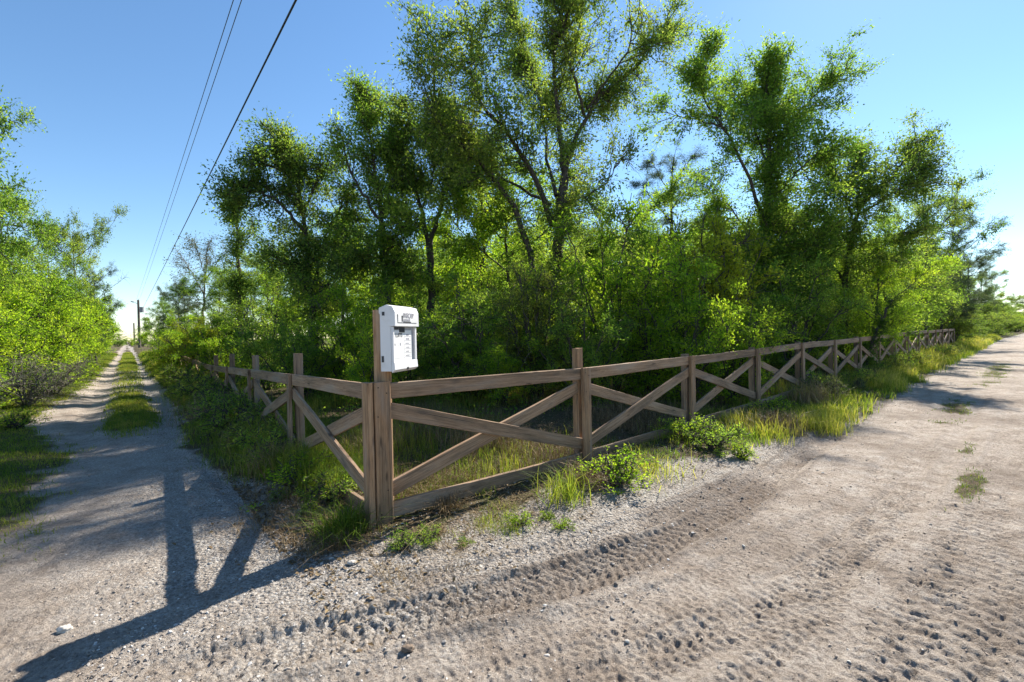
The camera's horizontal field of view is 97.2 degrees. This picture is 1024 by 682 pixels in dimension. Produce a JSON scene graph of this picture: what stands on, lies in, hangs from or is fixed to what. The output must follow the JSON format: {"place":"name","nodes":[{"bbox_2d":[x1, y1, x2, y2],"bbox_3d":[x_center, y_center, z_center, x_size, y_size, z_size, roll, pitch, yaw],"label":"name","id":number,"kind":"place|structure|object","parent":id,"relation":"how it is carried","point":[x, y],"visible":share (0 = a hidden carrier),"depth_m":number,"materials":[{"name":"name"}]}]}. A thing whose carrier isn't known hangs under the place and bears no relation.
{"place":"outdoors","nodes":[
{"label":"outdoors","id":0,"kind":"place"},
{"bbox_2d":[0,353,120,565],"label":"short grass","id":1,"kind":"structure","parent":0,"point":[109,358],"depth_m":6.20,"materials":[{"name":"green plant"}]},
{"bbox_2d":[86,352,172,438],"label":"short grass","id":2,"kind":"structure","parent":0,"point":[128,363],"depth_m":10.35,"materials":[{"name":"green plant"}]},
{"bbox_2d":[0,329,1023,681],"bbox_3d":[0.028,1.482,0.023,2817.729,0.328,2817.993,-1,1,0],"label":"ground","id":3,"kind":"structure","parent":0,"point":[778,631],"depth_m":3.04,"materials":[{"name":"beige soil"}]},
{"bbox_2d":[0,304,43,391],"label":"shrub","id":4,"kind":"object","parent":3,"relation":"on","point":[19,320],"visible":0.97,"depth_m":10.48,"materials":[{"name":"green plant"}]},
{"bbox_2d":[0,260,51,388],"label":"shrub","id":5,"kind":"object","parent":3,"relation":"on","point":[17,300],"visible":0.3,"depth_m":12.63,"materials":[{"name":"green plant"}]},
{"bbox_2d":[0,406,52,429],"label":"weed","id":6,"kind":"object","parent":3,"relation":"on","point":[9,422],"visible":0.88,"depth_m":8.10,"materials":[{"name":"green plant"}]},
{"bbox_2d":[0,84,60,388],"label":"broadleaf tree","id":7,"kind":"object","parent":3,"relation":"on","point":[30,223],"visible":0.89,"depth_m":12.33,"materials":[{"name":"green plant"}]},
{"bbox_2d":[0,354,74,408],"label":"twiggy shrub","id":8,"kind":"object","parent":3,"relation":"on","point":[30,396],"visible":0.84,"depth_m":10.78,"materials":[{"name":"grey plant"}]},
{"bbox_2d":[0,177,81,342],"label":"broadleaf tree","id":9,"kind":"object","parent":3,"relation":"on","point":[33,250],"visible":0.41,"depth_m":15.33,"materials":[{"name":"green plant"}]},
{"bbox_2d":[0,297,89,401],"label":"shrub","id":10,"kind":"object","parent":3,"relation":"on","point":[31,335],"visible":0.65,"depth_m":11.82,"materials":[{"name":"green plant"}]},
{"bbox_2d":[2,273,101,391],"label":"shrub","id":11,"kind":"object","parent":3,"relation":"on","point":[85,323],"visible":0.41,"depth_m":14.48,"materials":[{"name":"green plant"}]},
{"bbox_2d":[11,345,98,395],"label":"twiggy shrub","id":12,"kind":"object","parent":3,"relation":"on","point":[54,392],"visible":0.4,"depth_m":12.75,"materials":[{"name":"plant"}]},
{"bbox_2d":[4,231,108,373],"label":"broadleaf tree","id":13,"kind":"object","parent":3,"relation":"on","point":[86,285],"visible":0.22,"depth_m":19.34,"materials":[{"name":"green plant"}]},
{"bbox_2d":[5,264,112,381],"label":"shrub","id":14,"kind":"object","parent":3,"relation":"on","point":[101,317],"visible":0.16,"depth_m":15.91,"materials":[{"name":"green plant"}]},
{"bbox_2d":[23,201,130,368],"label":"broadleaf tree","id":15,"kind":"object","parent":3,"relation":"on","point":[76,238],"visible":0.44,"depth_m":20.75,"materials":[{"name":"green plant"}]},
{"bbox_2d":[34,273,120,376],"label":"shrub","id":16,"kind":"object","parent":3,"relation":"on","point":[101,323],"visible":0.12,"depth_m":19.85,"materials":[{"name":"green plant"}]},
{"bbox_2d":[61,261,124,362],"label":"pine tree","id":17,"kind":"object","parent":3,"relation":"on","point":[117,303],"visible":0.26,"depth_m":30.03,"materials":[{"name":"green plant"}]},
{"bbox_2d":[131,299,143,347],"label":"utility pole","id":18,"kind":"object","parent":3,"relation":"on","point":[139,308],"visible":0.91,"depth_m":94.75,"materials":[{"name":"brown wood"}]},
{"bbox_2d":[141,0,296,310],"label":"power line","id":19,"kind":"object","parent":18,"relation":"attached to","point":[281,29],"visible":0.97,"depth_m":9.12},
{"bbox_2d":[135,296,178,340],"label":"broadleaf tree","id":20,"kind":"object","parent":3,"relation":"on","point":[163,309],"visible":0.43,"depth_m":54.17,"materials":[{"name":"green plant"}]},
{"bbox_2d":[132,308,205,371],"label":"shrub","id":21,"kind":"object","parent":3,"relation":"on","point":[158,353],"visible":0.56,"depth_m":19.70,"materials":[{"name":"green plant"}]},
{"bbox_2d":[155,272,209,335],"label":"pine tree","id":22,"kind":"object","parent":3,"relation":"on","point":[182,299],"visible":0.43,"depth_m":31.28,"materials":[{"name":"green plant"}]},
{"bbox_2d":[157,312,230,370],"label":"shrub","id":23,"kind":"object","parent":3,"relation":"on","point":[197,326],"visible":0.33,"depth_m":16.26,"materials":[{"name":"green plant"}]},
{"bbox_2d":[163,230,236,323],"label":"bare tree","id":24,"kind":"object","parent":3,"relation":"on","point":[205,254],"visible":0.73,"depth_m":24.89,"materials":[{"name":"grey plant"}]},
{"bbox_2d":[160,369,245,404],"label":"weed","id":25,"kind":"object","parent":3,"relation":"on","point":[187,390],"visible":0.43,"depth_m":9.89,"materials":[{"name":"green plant"}]},
{"bbox_2d":[163,265,258,330],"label":"broadleaf tree","id":26,"kind":"object","parent":3,"relation":"on","point":[214,294],"visible":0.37,"depth_m":23.60,"materials":[{"name":"green plant"}]},
{"bbox_2d":[181,314,251,384],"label":"shrub","id":27,"kind":"object","parent":3,"relation":"on","point":[212,349],"visible":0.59,"depth_m":13.03,"materials":[{"name":"green plant"}]},
{"bbox_2d":[180,391,279,440],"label":"weed","id":28,"kind":"object","parent":3,"relation":"on","point":[215,422],"visible":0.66,"depth_m":6.83,"materials":[{"name":"green plant"}]},
{"bbox_2d":[206,195,270,385],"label":"vine clad tree","id":29,"kind":"object","parent":3,"relation":"on","point":[235,283],"visible":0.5,"depth_m":13.90,"materials":[{"name":"green plant"}]},
{"bbox_2d":[210,281,294,389],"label":"shrub","id":30,"kind":"object","parent":3,"relation":"on","point":[245,354],"visible":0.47,"depth_m":11.93,"materials":[{"name":"green plant"}]},
{"bbox_2d":[208,235,305,347],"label":"broadleaf tree","id":31,"kind":"object","parent":3,"relation":"on","point":[254,290],"visible":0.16,"depth_m":16.31,"materials":[{"name":"green plant"}]},
{"bbox_2d":[214,436,300,482],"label":"grass tuft","id":32,"kind":"object","parent":3,"relation":"on","point":[268,464],"visible":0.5,"depth_m":4.98,"materials":[{"name":"green plant"}]},
{"bbox_2d":[222,402,293,458],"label":"weed","id":33,"kind":"object","parent":3,"relation":"on","point":[255,421],"visible":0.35,"depth_m":6.13,"materials":[{"name":"green plant"}]},
{"bbox_2d":[197,432,333,484],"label":"grass tuft","id":34,"kind":"object","parent":3,"relation":"on","point":[286,444],"visible":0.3,"depth_m":4.97,"materials":[{"name":"green plant"}]},
{"bbox_2d":[167,348,375,531],"bbox_3d":[-13.445,1.055,18.669,0.177,1.815,39.069,-2,1,-39],"label":"fence","id":35,"kind":"object","parent":3,"relation":"on","point":[363,416],"visible":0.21,"depth_m":4.67,"materials":[{"name":"brown wood"}]},
{"bbox_2d":[138,350,407,506],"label":"verge grass","id":36,"kind":"structure","parent":3,"relation":"on","point":[334,464],"depth_m":5.51,"materials":[{"name":"green plant"}]},
{"bbox_2d":[191,386,264,418],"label":"weed","id":37,"kind":"object","parent":36,"relation":"on","point":[209,399],"visible":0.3,"depth_m":7.82,"materials":[{"name":"green plant"}]},
{"bbox_2d":[221,421,306,467],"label":"weed","id":38,"kind":"object","parent":36,"relation":"on","point":[244,441],"visible":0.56,"depth_m":5.33,"materials":[{"name":"green plant"}]},
{"bbox_2d":[240,446,340,511],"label":"weed","id":39,"kind":"object","parent":36,"relation":"on","point":[283,474],"visible":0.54,"depth_m":4.47,"materials":[{"name":"green plant"}]},
{"bbox_2d":[218,317,354,404],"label":"shrub","id":40,"kind":"object","parent":3,"relation":"on","point":[286,361],"visible":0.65,"depth_m":9.26,"materials":[{"name":"green plant"}]},
{"bbox_2d":[197,101,385,377],"bbox_3d":[-5.481,-2.384,11.878,4.829,7.395,3.138,-1,1,0],"label":"shady tree","id":41,"kind":"object","parent":3,"relation":"on","point":[291,162],"visible":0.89,"depth_m":11.65,"materials":[{"name":"green plant"}]},
{"bbox_2d":[160,387,486,573],"bbox_3d":[-5.401,1.395,8.793,3.025,0.401,15.592,-2,1,-39],"label":"dead thatch","id":42,"kind":"object","parent":3,"relation":"on","point":[443,509],"visible":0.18,"depth_m":3.74,"materials":[{"name":"brown plant"}]},
{"bbox_2d":[292,464,360,510],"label":"weed","id":43,"kind":"object","parent":3,"relation":"on","point":[332,496],"visible":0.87,"depth_m":4.06,"materials":[{"name":"green plant"}]},
{"bbox_2d":[278,276,387,396],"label":"shrub","id":44,"kind":"object","parent":3,"relation":"on","point":[341,327],"visible":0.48,"depth_m":9.79,"materials":[{"name":"green plant"}]},
{"bbox_2d":[263,205,410,349],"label":"broadleaf tree","id":45,"kind":"object","parent":3,"relation":"on","point":[293,309],"visible":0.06,"depth_m":16.18,"materials":[{"name":"green plant"}]},
{"bbox_2d":[262,489,426,551],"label":"grass tuft","id":46,"kind":"object","parent":3,"relation":"on","point":[346,520],"visible":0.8,"depth_m":3.45,"materials":[{"name":"green plant"}]},
{"bbox_2d":[329,306,420,404],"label":"shrub","id":47,"kind":"object","parent":3,"relation":"on","point":[353,372],"visible":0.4,"depth_m":8.03,"materials":[{"name":"green plant"}]},
{"bbox_2d":[310,59,451,381],"bbox_3d":[-3.539,-3.041,12.113,4.038,8.672,3.650,-1,1,0],"label":"slender tree","id":48,"kind":"object","parent":3,"relation":"on","point":[384,237],"visible":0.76,"depth_m":11.72,"materials":[{"name":"green plant"}]},
{"bbox_2d":[372,310,393,499],"bbox_3d":[-1.069,0.671,3.767,0.105,1.858,0.108,-1,1,15],"label":"sign post","id":49,"kind":"object","parent":3,"relation":"on","point":[380,375],"visible":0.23,"depth_m":3.71,"materials":[{"name":"brown wood"}]},
{"bbox_2d":[379,305,418,372],"bbox_3d":[-0.943,-0.021,3.804,0.146,0.547,0.416,-1,1,15],"label":"flyer box","id":50,"kind":"object","parent":49,"relation":"attached to","point":[398,326],"visible":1,"depth_m":3.67,"materials":[{"name":"white plastic"}]},
{"bbox_2d":[381,523,421,551],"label":"weed","id":51,"kind":"object","parent":3,"relation":"on","point":[401,542],"visible":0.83,"depth_m":3.27,"materials":[{"name":"green plant"}]},
{"bbox_2d":[352,275,454,381],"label":"shrub","id":52,"kind":"object","parent":3,"relation":"on","point":[412,300],"visible":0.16,"depth_m":10.68,"materials":[{"name":"green plant"}]},
{"bbox_2d":[406,521,440,549],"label":"weed","id":53,"kind":"object","parent":3,"relation":"on","point":[427,535],"visible":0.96,"depth_m":3.34,"materials":[{"name":"green plant"}]},
{"bbox_2d":[370,83,512,315],"bbox_3d":[-1.850,-3.075,13.079,4.016,8.624,3.823,-1,1,0],"label":"forked tree","id":54,"kind":"object","parent":3,"relation":"on","point":[431,294],"visible":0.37,"depth_m":12.52,"materials":[{"name":"green plant"}]},
{"bbox_2d":[404,316,485,397],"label":"shrub","id":55,"kind":"object","parent":3,"relation":"on","point":[426,366],"visible":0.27,"depth_m":9.33,"materials":[{"name":"green plant"}]},
{"bbox_2d":[427,265,520,387],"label":"shrub","id":56,"kind":"object","parent":3,"relation":"on","point":[467,293],"visible":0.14,"depth_m":11.50,"materials":[{"name":"green plant"}]},
{"bbox_2d":[421,414,527,458],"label":"grass tuft","id":57,"kind":"object","parent":3,"relation":"on","point":[465,438],"visible":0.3,"depth_m":5.47,"materials":[{"name":"green plant"}]},
{"bbox_2d":[416,267,534,407],"bbox_3d":[-0.674,0.069,8.771,3.006,3.071,2.525,-2,1,-41],"label":"shrub","id":58,"kind":"object","parent":3,"relation":"on","point":[477,304],"visible":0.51,"depth_m":8.57,"materials":[{"name":"green plant"}]},
{"bbox_2d":[385,108,578,339],"bbox_3d":[-1.169,-2.668,14.850,6.542,7.806,7.234,-1,1,-2],"label":"broadleaf tree","id":59,"kind":"object","parent":3,"relation":"on","point":[479,229],"visible":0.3,"depth_m":14.07,"materials":[{"name":"green plant"}]},
{"bbox_2d":[441,330,542,408],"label":"shrub","id":60,"kind":"object","parent":3,"relation":"on","point":[510,361],"visible":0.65,"depth_m":8.20,"materials":[{"name":"green plant"}]},
{"bbox_2d":[387,146,616,341],"bbox_3d":[0.247,-2.400,14.139,6.043,7.245,5.828,-1,1,17],"label":"broadleaf tree","id":61,"kind":"object","parent":3,"relation":"on","point":[502,219],"visible":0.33,"depth_m":13.10,"materials":[{"name":"green plant"}]},
{"bbox_2d":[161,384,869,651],"bbox_3d":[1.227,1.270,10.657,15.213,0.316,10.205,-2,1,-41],"label":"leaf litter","id":62,"kind":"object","parent":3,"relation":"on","point":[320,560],"visible":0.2,"depth_m":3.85,"materials":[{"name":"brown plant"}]},
{"bbox_2d":[483,256,586,403],"bbox_3d":[0.465,0.018,9.027,2.144,3.654,1.841,-1,1,-10],"label":"myrtle shrub","id":63,"kind":"object","parent":3,"relation":"on","point":[541,307],"visible":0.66,"depth_m":8.79,"materials":[{"name":"green plant"}]},
{"bbox_2d":[365,0,708,384],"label":"oak tree","id":64,"kind":"object","parent":3,"relation":"on","point":[567,51],"visible":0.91,"depth_m":11.53,"materials":[{"name":"green plant"}]},
{"bbox_2d":[320,414,768,542],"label":"sparse grass","id":65,"kind":"structure","parent":3,"relation":"on","point":[491,522],"depth_m":3.77,"materials":[{"name":"green plant"}]},
{"bbox_2d":[513,454,617,510],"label":"grass tuft","id":66,"kind":"object","parent":3,"relation":"on","point":[569,487],"visible":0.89,"depth_m":4.12,"materials":[{"name":"green grass blades"}]},
{"bbox_2d":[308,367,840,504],"bbox_3d":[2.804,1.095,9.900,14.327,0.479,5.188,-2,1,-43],"label":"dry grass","id":67,"kind":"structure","parent":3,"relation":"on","point":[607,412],"depth_m":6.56,"materials":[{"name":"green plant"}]},
{"bbox_2d":[522,223,635,337],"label":"broadleaf tree","id":68,"kind":"object","parent":3,"relation":"on","point":[590,244],"visible":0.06,"depth_m":17.34,"materials":[{"name":"green plant"}]},
{"bbox_2d":[294,372,870,596],"bbox_3d":[4.740,1.218,8.731,16.829,0.261,2.917,-2,1,-41],"label":"dead thatch","id":69,"kind":"object","parent":3,"relation":"on","point":[438,523],"visible":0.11,"depth_m":3.72,"materials":[{"name":"beige plant"}]},
{"bbox_2d":[521,294,649,408],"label":"shrub","id":70,"kind":"object","parent":3,"relation":"on","point":[590,354],"visible":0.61,"depth_m":8.41,"materials":[{"name":"green plant"}]},
{"bbox_2d":[546,448,636,497],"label":"grass tuft","id":71,"kind":"object","parent":3,"relation":"on","point":[589,475],"visible":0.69,"depth_m":4.42,"materials":[{"name":"green plant"}]},
{"bbox_2d":[505,181,705,396],"bbox_3d":[2.313,-0.885,9.911,4.194,4.886,3.661,-2,1,-31],"label":"shrub","id":72,"kind":"object","parent":3,"relation":"on","point":[616,282],"visible":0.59,"depth_m":9.63,"materials":[{"name":"green plant"}]},
{"bbox_2d":[575,443,660,496],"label":"weed","id":73,"kind":"object","parent":3,"relation":"on","point":[628,474],"visible":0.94,"depth_m":4.41,"materials":[{"name":"green plant"}]},
{"bbox_2d":[550,163,716,359],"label":"broadleaf tree","id":74,"kind":"object","parent":3,"relation":"on","point":[665,196],"visible":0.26,"depth_m":15.79,"materials":[{"name":"green plant"}]},
{"bbox_2d":[588,260,708,396],"bbox_3d":[2.762,-0.092,9.522,2.337,3.410,2.781,-2,1,-30],"label":"shrub","id":75,"kind":"object","parent":3,"relation":"on","point":[664,341],"visible":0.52,"depth_m":9.26,"materials":[{"name":"green plant"}]},
{"bbox_2d":[602,444,711,495],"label":"grass tuft","id":76,"kind":"object","parent":3,"relation":"on","point":[656,464],"visible":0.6,"depth_m":4.78,"materials":[{"name":"green grass blades"}]},
{"bbox_2d":[370,328,954,529],"bbox_3d":[12.955,0.451,15.653,37.086,1.529,0.177,-2,1,-40],"label":"fence","id":77,"kind":"object","parent":3,"relation":"on","point":[584,438],"visible":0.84,"depth_m":5.08,"materials":[{"name":"brown wood"}]},
{"bbox_2d":[621,136,722,354],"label":"pine tree","id":78,"kind":"object","parent":3,"relation":"on","point":[657,174],"visible":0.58,"depth_m":20.93,"materials":[{"name":"green plant"}]},
{"bbox_2d":[610,250,749,405],"bbox_3d":[3.670,-0.180,9.080,2.365,3.342,2.710,-2,1,-38],"label":"shrub","id":79,"kind":"object","parent":3,"relation":"on","point":[694,349],"visible":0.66,"depth_m":8.77,"materials":[{"name":"green plant"}]},
{"bbox_2d":[639,189,789,378],"bbox_3d":[5.275,-1.173,12.079,3.814,5.329,3.600,-2,1,-39],"label":"shrub","id":80,"kind":"object","parent":3,"relation":"on","point":[725,277],"visible":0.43,"depth_m":11.39,"materials":[{"name":"green plant"}]},
{"bbox_2d":[682,415,754,457],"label":"weed","id":81,"kind":"object","parent":3,"relation":"on","point":[718,442],"visible":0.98,"depth_m":5.62,"materials":[{"name":"green plant"}]},
{"bbox_2d":[688,277,806,407],"bbox_3d":[4.617,0.151,9.302,1.960,2.860,2.333,-2,1,-44],"label":"shrub","id":82,"kind":"object","parent":3,"relation":"on","point":[753,330],"visible":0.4,"depth_m":8.97,"materials":[{"name":"green plant"}]},
{"bbox_2d":[626,12,893,366],"bbox_3d":[8.836,-4.756,15.953,10.045,12.812,5.453,-1,1,0],"label":"laurel tree","id":83,"kind":"object","parent":3,"relation":"on","point":[766,117],"visible":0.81,"depth_m":15.51,"materials":[{"name":"green plant"}]},
{"bbox_2d":[744,394,798,418],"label":"weed","id":84,"kind":"object","parent":3,"relation":"on","point":[776,406],"visible":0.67,"depth_m":7.73,"materials":[{"name":"green plant"}]},
{"bbox_2d":[724,403,822,437],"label":"grass tuft","id":85,"kind":"object","parent":3,"relation":"on","point":[771,421],"visible":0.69,"depth_m":6.73,"materials":[{"name":"green plant"}]},
{"bbox_2d":[747,250,874,376],"bbox_3d":[8.607,-0.618,13.315,3.322,3.991,3.807,-1,1,29],"label":"shrub","id":86,"kind":"object","parent":3,"relation":"on","point":[816,301],"visible":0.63,"depth_m":13.11,"materials":[{"name":"green plant"}]},
{"bbox_2d":[767,379,859,406],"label":"grass tuft","id":87,"kind":"object","parent":3,"relation":"on","point":[807,397],"visible":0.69,"depth_m":8.82,"materials":[{"name":"green plant"}]},
{"bbox_2d":[786,408,855,437],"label":"grass tuft","id":88,"kind":"object","parent":3,"relation":"on","point":[829,427],"visible":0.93,"depth_m":6.79,"materials":[{"name":"green plant"}]},
{"bbox_2d":[790,373,852,398],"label":"weed","id":89,"kind":"object","parent":3,"relation":"on","point":[830,387],"visible":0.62,"depth_m":9.28,"materials":[{"name":"green plant"}]},
{"bbox_2d":[743,173,923,354],"bbox_3d":[11.779,-2.563,17.593,5.442,7.084,6.017,-1,1,-25],"label":"broadleaf tree","id":90,"kind":"object","parent":3,"relation":"on","point":[844,258],"visible":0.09,"depth_m":15.59,"materials":[{"name":"green plant"}]},
{"bbox_2d":[747,103,971,368],"bbox_3d":[12.529,-3.800,16.238,7.473,9.642,4.749,-1,1,0],"label":"leaning tree","id":91,"kind":"object","parent":3,"relation":"on","point":[913,156],"visible":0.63,"depth_m":15.48,"materials":[{"name":"green plant"}]},
{"bbox_2d":[852,288,904,369],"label":"leaning shrub","id":92,"kind":"object","parent":3,"relation":"on","point":[871,345],"visible":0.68,"depth_m":14.14,"materials":[{"name":"green plant"}]},
{"bbox_2d":[817,235,963,358],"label":"broadleaf tree","id":93,"kind":"object","parent":3,"relation":"on","point":[914,274],"visible":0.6,"depth_m":15.06,"materials":[{"name":"green plant"}]},
{"bbox_2d":[828,212,977,359],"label":"broadleaf tree","id":94,"kind":"object","parent":3,"relation":"on","point":[888,229],"visible":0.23,"depth_m":18.17,"materials":[{"name":"green plant"}]},
{"bbox_2d":[871,164,1011,348],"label":"broadleaf tree","id":95,"kind":"object","parent":3,"relation":"on","point":[954,203],"visible":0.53,"depth_m":24.59,"materials":[{"name":"green plant"}]},
{"bbox_2d":[907,249,994,343],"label":"pine tree","id":96,"kind":"object","parent":3,"relation":"on","point":[965,314],"visible":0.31,"depth_m":29.01,"materials":[{"name":"green plant"}]},
{"bbox_2d":[934,296,992,342],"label":"shrub","id":97,"kind":"object","parent":3,"relation":"on","point":[964,325],"visible":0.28,"depth_m":33.00,"materials":[{"name":"green plant"}]},
{"bbox_2d":[914,203,1014,341],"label":"tree","id":98,"kind":"object","parent":3,"relation":"on","point":[967,229],"visible":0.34,"depth_m":32.47,"materials":[{"name":"green plant"}]},
{"bbox_2d":[943,247,1003,313],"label":"pine tree","id":99,"kind":"object","parent":3,"relation":"on","point":[977,277],"visible":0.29,"depth_m":48.35,"materials":[{"name":"green plant"}]},
{"bbox_2d":[966,266,1016,313],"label":"broadleaf tree","id":100,"kind":"object","parent":3,"relation":"on","point":[987,288],"visible":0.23,"depth_m":62.66,"materials":[{"name":"green plant"}]},
{"bbox_2d":[0,0,1023,341],"label":"sky","id":101,"kind":"structure","parent":0,"point":[116,87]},
{"bbox_2d":[243,352,900,510],"bbox_3d":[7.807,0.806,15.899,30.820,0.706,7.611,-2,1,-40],"label":"woodland grass","id":102,"kind":"structure","parent":0,"point":[339,396],"depth_m":6.56,"materials":[{"name":"green plant"}]},
{"bbox_2d":[570,334,1001,467],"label":"verge grass","id":103,"kind":"structure","parent":0,"point":[898,379],"depth_m":8.94,"materials":[{"name":"green plant"}]},
{"bbox_2d":[649,412,716,441],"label":"weed","id":104,"kind":"object","parent":103,"relation":"on","point":[680,426],"visible":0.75,"depth_m":6.11,"materials":[{"name":"green plant"}]},
{"bbox_2d":[927,361,1020,509],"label":"sparse grass","id":105,"kind":"structure","parent":0,"point":[970,442],"depth_m":7.45,"materials":[{"name":"green plant"}]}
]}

